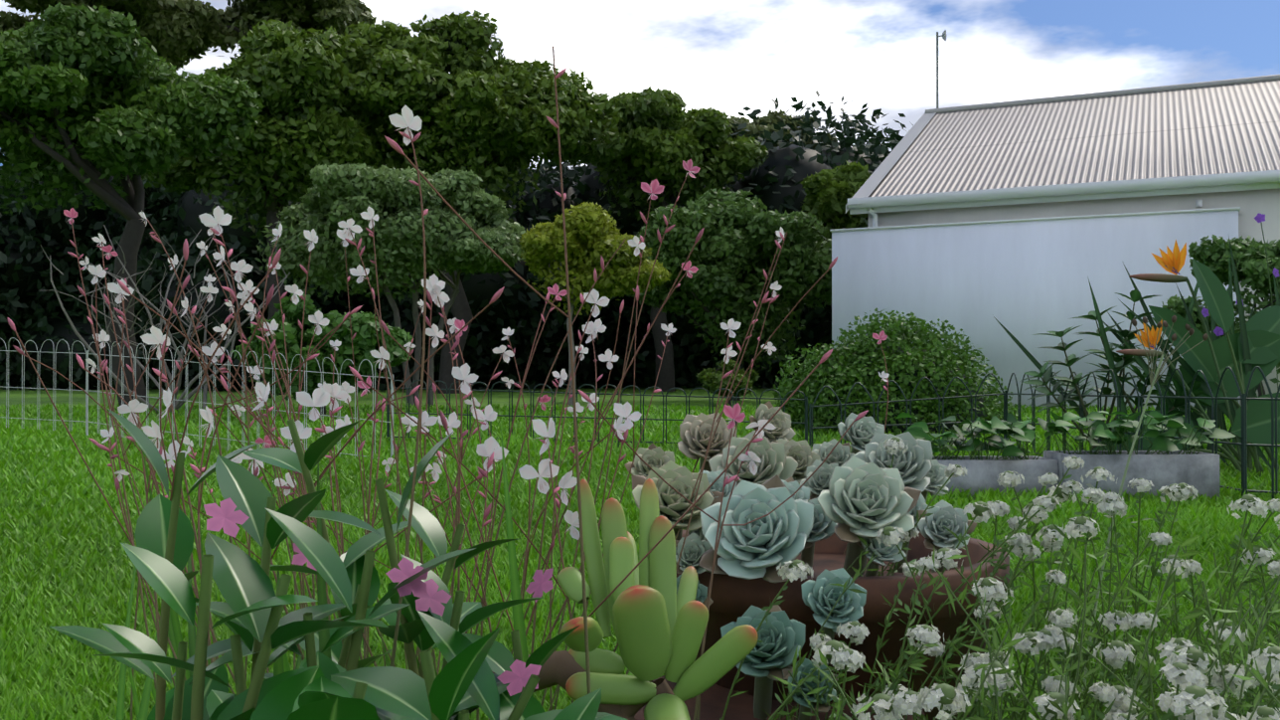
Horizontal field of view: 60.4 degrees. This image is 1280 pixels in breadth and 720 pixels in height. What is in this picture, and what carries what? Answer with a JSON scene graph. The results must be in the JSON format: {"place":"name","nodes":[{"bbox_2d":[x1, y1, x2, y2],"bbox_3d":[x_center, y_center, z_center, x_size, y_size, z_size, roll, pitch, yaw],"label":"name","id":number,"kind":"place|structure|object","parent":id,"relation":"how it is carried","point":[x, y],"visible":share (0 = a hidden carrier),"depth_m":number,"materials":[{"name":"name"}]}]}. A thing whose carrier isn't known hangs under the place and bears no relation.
{"place":"outdoors","nodes":[
{"label":"outdoors","id":0,"kind":"place"},
{"bbox_2d":[115,420,532,719],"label":"gaura strap leaves","id":1,"kind":"object","parent":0,"point":[280,664],"visible":0.21,"depth_m":0.69,"materials":[{"name":"green plant"}]},
{"bbox_2d":[0,79,913,391],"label":"treeline backdrop","id":2,"kind":"structure","parent":0,"point":[30,306],"depth_m":26.84,"materials":[{"name":"green plant"}]},
{"bbox_2d":[0,385,1279,719],"bbox_3d":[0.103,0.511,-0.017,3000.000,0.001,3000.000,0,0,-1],"label":"lawn","id":3,"kind":"structure","parent":0,"point":[78,398],"depth_m":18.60,"materials":[{"name":"green plant"}]},
{"bbox_2d":[0,0,220,70],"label":"olive tree","id":4,"kind":"object","parent":3,"relation":"on","point":[189,23],"depth_m":32.96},
{"bbox_2d":[0,1,264,409],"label":"tree","id":5,"kind":"object","parent":3,"relation":"on","point":[107,87],"depth_m":13.35,"materials":[{"name":"green plant"}]},
{"bbox_2d":[40,217,290,413],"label":"bare shrub twigs","id":6,"kind":"object","parent":3,"relation":"on","point":[178,403],"visible":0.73,"depth_m":12.78,"materials":[{"name":"brown plant"}]},
{"bbox_2d":[0,336,393,459],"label":"wire fence","id":7,"kind":"object","parent":3,"relation":"on","point":[187,400],"visible":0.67,"depth_m":6.72,"materials":[{"name":"grey metal"}]},
{"bbox_2d":[139,18,393,394],"bbox_3d":[-7.501,-2.934,21.847,5.144,7.456,4.526,0,0,-1],"label":"tree","id":8,"kind":"object","parent":3,"relation":"on","point":[293,76],"depth_m":20.72,"materials":[{"name":"green plant"}]},
{"bbox_2d":[196,0,376,60],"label":"olive tree","id":9,"kind":"object","parent":3,"relation":"on","point":[337,15],"depth_m":34.95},
{"bbox_2d":[230,292,413,416],"bbox_3d":[-3.180,-0.023,11.033,1.701,1.359,1.712,0,0,-1],"label":"shrub","id":10,"kind":"object","parent":3,"relation":"on","point":[365,339],"depth_m":10.79,"materials":[{"name":"green plant"}]},
{"bbox_2d":[49,408,627,719],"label":"leaves","id":11,"kind":"object","parent":3,"relation":"on","point":[466,678],"depth_m":0.49,"materials":[{"name":"green plant"}]},
{"bbox_2d":[255,162,526,405],"bbox_3d":[-3.224,-0.989,15.000,3.741,3.367,3.242,0,0,-1],"label":"tree","id":12,"kind":"object","parent":3,"relation":"on","point":[345,192],"depth_m":14.16,"materials":[{"name":"green plant"}]},
{"bbox_2d":[14,45,888,719],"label":"flower stems","id":13,"kind":"object","parent":3,"relation":"on","point":[301,489],"visible":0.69,"depth_m":0.91,"materials":[{"name":"brown plant"}]},
{"bbox_2d":[7,68,888,550],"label":"pink flower buds","id":14,"kind":"object","parent":13,"relation":"attached to","point":[356,309],"visible":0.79,"depth_m":0.93,"materials":[{"name":"plant"}]},
{"bbox_2d":[63,105,889,539],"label":"white flowers","id":15,"kind":"object","parent":13,"relation":"attached to","point":[320,396],"visible":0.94,"depth_m":0.94,"materials":[{"name":"white plant"}]},
{"bbox_2d":[320,9,627,393],"bbox_3d":[-3.748,-3.135,22.881,6.802,7.844,5.161,0,0,-1],"label":"tree","id":16,"kind":"object","parent":3,"relation":"on","point":[457,87],"depth_m":21.91,"materials":[{"name":"green plant"}]},
{"bbox_2d":[492,649,674,719],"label":"terracotta pot","id":17,"kind":"object","parent":3,"relation":"on","point":[560,667],"visible":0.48,"depth_m":0.70,"materials":[{"name":"brown ceramic"}]},
{"bbox_2d":[556,478,758,719],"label":"cotyledon fingers","id":18,"kind":"object","parent":17,"relation":"in","point":[659,623],"visible":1,"depth_m":0.69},
{"bbox_2d":[519,201,671,405],"bbox_3d":[-0.572,-0.654,13.953,1.911,2.666,1.615,0,0,-1],"label":"tree","id":19,"kind":"object","parent":3,"relation":"on","point":[592,236],"depth_m":13.62,"materials":[{"name":"green plant"}]},
{"bbox_2d":[589,86,769,391],"bbox_3d":[0.843,-2.713,25.026,4.220,7.036,4.029,0,0,-1],"label":"tree","id":20,"kind":"object","parent":3,"relation":"on","point":[663,133],"depth_m":24.43,"materials":[{"name":"green plant"}]},
{"bbox_2d":[696,358,760,406],"bbox_3d":[1.215,0.330,15.057,0.882,0.718,0.867,0,0,-1],"label":"low shrub","id":21,"kind":"object","parent":3,"relation":"on","point":[710,379],"depth_m":14.93,"materials":[{"name":"green plant"}]},
{"bbox_2d":[631,187,831,400],"bbox_3d":[1.730,-1.055,17.924,3.752,3.566,3.036,0,0,-1],"label":"tree","id":22,"kind":"object","parent":3,"relation":"on","point":[732,254],"depth_m":17.14,"materials":[{"name":"green plant"}]},
{"bbox_2d":[634,674,925,719],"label":"terracotta pot","id":23,"kind":"object","parent":3,"relation":"on","point":[714,698],"visible":0.06,"depth_m":0.94,"materials":[{"name":"brown ceramic"}]},
{"bbox_2d":[726,109,837,386],"bbox_3d":[3.567,-3.040,30.174,3.578,7.758,3.576,0,0,-1],"label":"olive tree","id":24,"kind":"object","parent":3,"relation":"on","point":[770,119],"depth_m":29.52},
{"bbox_2d":[386,365,1279,498],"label":"green wire fence","id":25,"kind":"object","parent":3,"relation":"on","point":[1243,398],"visible":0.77,"depth_m":6.51,"materials":[{"name":"metal"}]},
{"bbox_2d":[800,160,871,242],"bbox_3d":[4.609,-1.789,24.091,2.219,5.125,2.202,0,0,-1],"label":"tree","id":26,"kind":"object","parent":3,"relation":"on","point":[830,193],"depth_m":23.53,"materials":[{"name":"green plant"}]},
{"bbox_2d":[675,522,1009,719],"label":"terracotta pot","id":27,"kind":"object","parent":3,"relation":"on","point":[733,598],"visible":0.29,"depth_m":0.95,"materials":[{"name":"brown ceramic"}]},
{"bbox_2d":[624,400,977,719],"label":"succulent rosettes","id":28,"kind":"object","parent":27,"relation":"in","point":[863,489],"visible":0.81,"depth_m":0.98,"materials":[{"name":"green plant"}]},
{"bbox_2d":[772,307,1023,437],"bbox_3d":[1.975,0.536,8.595,1.886,1.868,1.747,0,0,-1],"label":"clipped hedge bush","id":29,"kind":"object","parent":3,"relation":"on","point":[842,370],"visible":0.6,"depth_m":8.20,"materials":[{"name":"green plant"}]},
{"bbox_2d":[930,455,1058,499],"bbox_3d":[1.351,0.468,4.364,0.533,0.158,0.220,0,0,-1],"label":"concrete trough","id":30,"kind":"object","parent":3,"relation":"on","point":[984,472],"visible":0.31,"depth_m":4.26,"materials":[{"name":"grey concrete"}]},
{"bbox_2d":[896,412,1074,459],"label":"trough plants","id":31,"kind":"object","parent":30,"relation":"in","point":[1021,430],"visible":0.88,"depth_m":4.32,"materials":[{"name":"green plant"}]},
{"bbox_2d":[719,437,1279,719],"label":"alyssum","id":32,"kind":"object","parent":3,"relation":"on","point":[1194,654],"depth_m":0.80,"materials":[{"name":"plant"}]},
{"bbox_2d":[776,437,1279,719],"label":"white flowers","id":33,"kind":"object","parent":32,"relation":"on","point":[927,699],"visible":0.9,"depth_m":0.78,"materials":[{"name":"white plant"}]},
{"bbox_2d":[868,187,1279,405],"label":"building walls","id":34,"kind":"structure","parent":3,"relation":"on","point":[1251,204],"depth_m":14.11,"materials":[{"name":"white paint"}]},
{"bbox_2d":[847,169,1279,226],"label":"gutter","id":35,"kind":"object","parent":34,"relation":"attached to","point":[1194,184],"depth_m":14.22,"materials":[{"name":"grey metal"}]},
{"bbox_2d":[868,79,1279,196],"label":"building roof","id":36,"kind":"structure","parent":34,"relation":"on","point":[1226,128],"depth_m":16.47,"materials":[{"name":"grey metal"}]},
{"bbox_2d":[936,29,946,108],"bbox_3d":[5.605,-5.225,20.487,0.169,1.827,0.220,0,-1,25],"label":"antenna dish","id":37,"kind":"object","parent":36,"relation":"attached to","point":[943,35],"visible":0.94,"depth_m":20.50,"materials":[{"name":"grey metal"}]},
{"bbox_2d":[845,74,1279,212],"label":"roof flashing","id":38,"kind":"object","parent":36,"relation":"attached to","point":[875,179],"visible":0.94,"depth_m":18.82,"materials":[{"name":"grey metal"}]},
{"bbox_2d":[1043,450,1219,500],"bbox_3d":[1.924,0.455,4.324,0.596,0.183,0.220,0,0,-1],"label":"concrete trough","id":39,"kind":"object","parent":3,"relation":"on","point":[1200,471],"visible":0.48,"depth_m":4.21,"materials":[{"name":"grey concrete"}]},
{"bbox_2d":[993,237,1279,468],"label":"leaves","id":40,"kind":"object","parent":3,"relation":"on","point":[1255,341],"visible":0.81,"depth_m":5.34,"materials":[{"name":"green plant"}]},
{"bbox_2d":[1080,315,1207,719],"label":"dried flower stalk","id":41,"kind":"object","parent":3,"relation":"on","point":[1153,379],"visible":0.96,"depth_m":1.29,"materials":[{"name":"plant"}]},
{"bbox_2d":[1040,222,1279,476],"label":"flower stems","id":42,"kind":"object","parent":3,"relation":"on","point":[1226,451],"visible":0.52,"depth_m":5.23,"materials":[{"name":"green plant"}]},
{"bbox_2d":[1133,212,1279,348],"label":"border flowers","id":43,"kind":"object","parent":42,"relation":"attached to","point":[1173,261],"visible":0.67,"depth_m":5.22,"materials":[{"name":"orange plant"}]},
{"bbox_2d":[1161,234,1279,396],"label":"fine bush","id":44,"kind":"object","parent":3,"relation":"on","point":[1249,258],"depth_m":7.25,"materials":[{"name":"green plant"}]},
{"bbox_2d":[0,0,1279,168],"label":"sky","id":45,"kind":"structure","parent":0,"point":[728,56],"materials":[{"name":"white"}]},
{"bbox_2d":[829,206,1240,410],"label":"wall","id":46,"kind":"structure","parent":0,"point":[1022,280],"depth_m":14.36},
{"bbox_2d":[1037,410,1236,454],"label":"trough plants","id":47,"kind":"object","parent":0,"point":[1112,432],"visible":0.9,"depth_m":4.28,"materials":[{"name":"green plant"}]}
]}

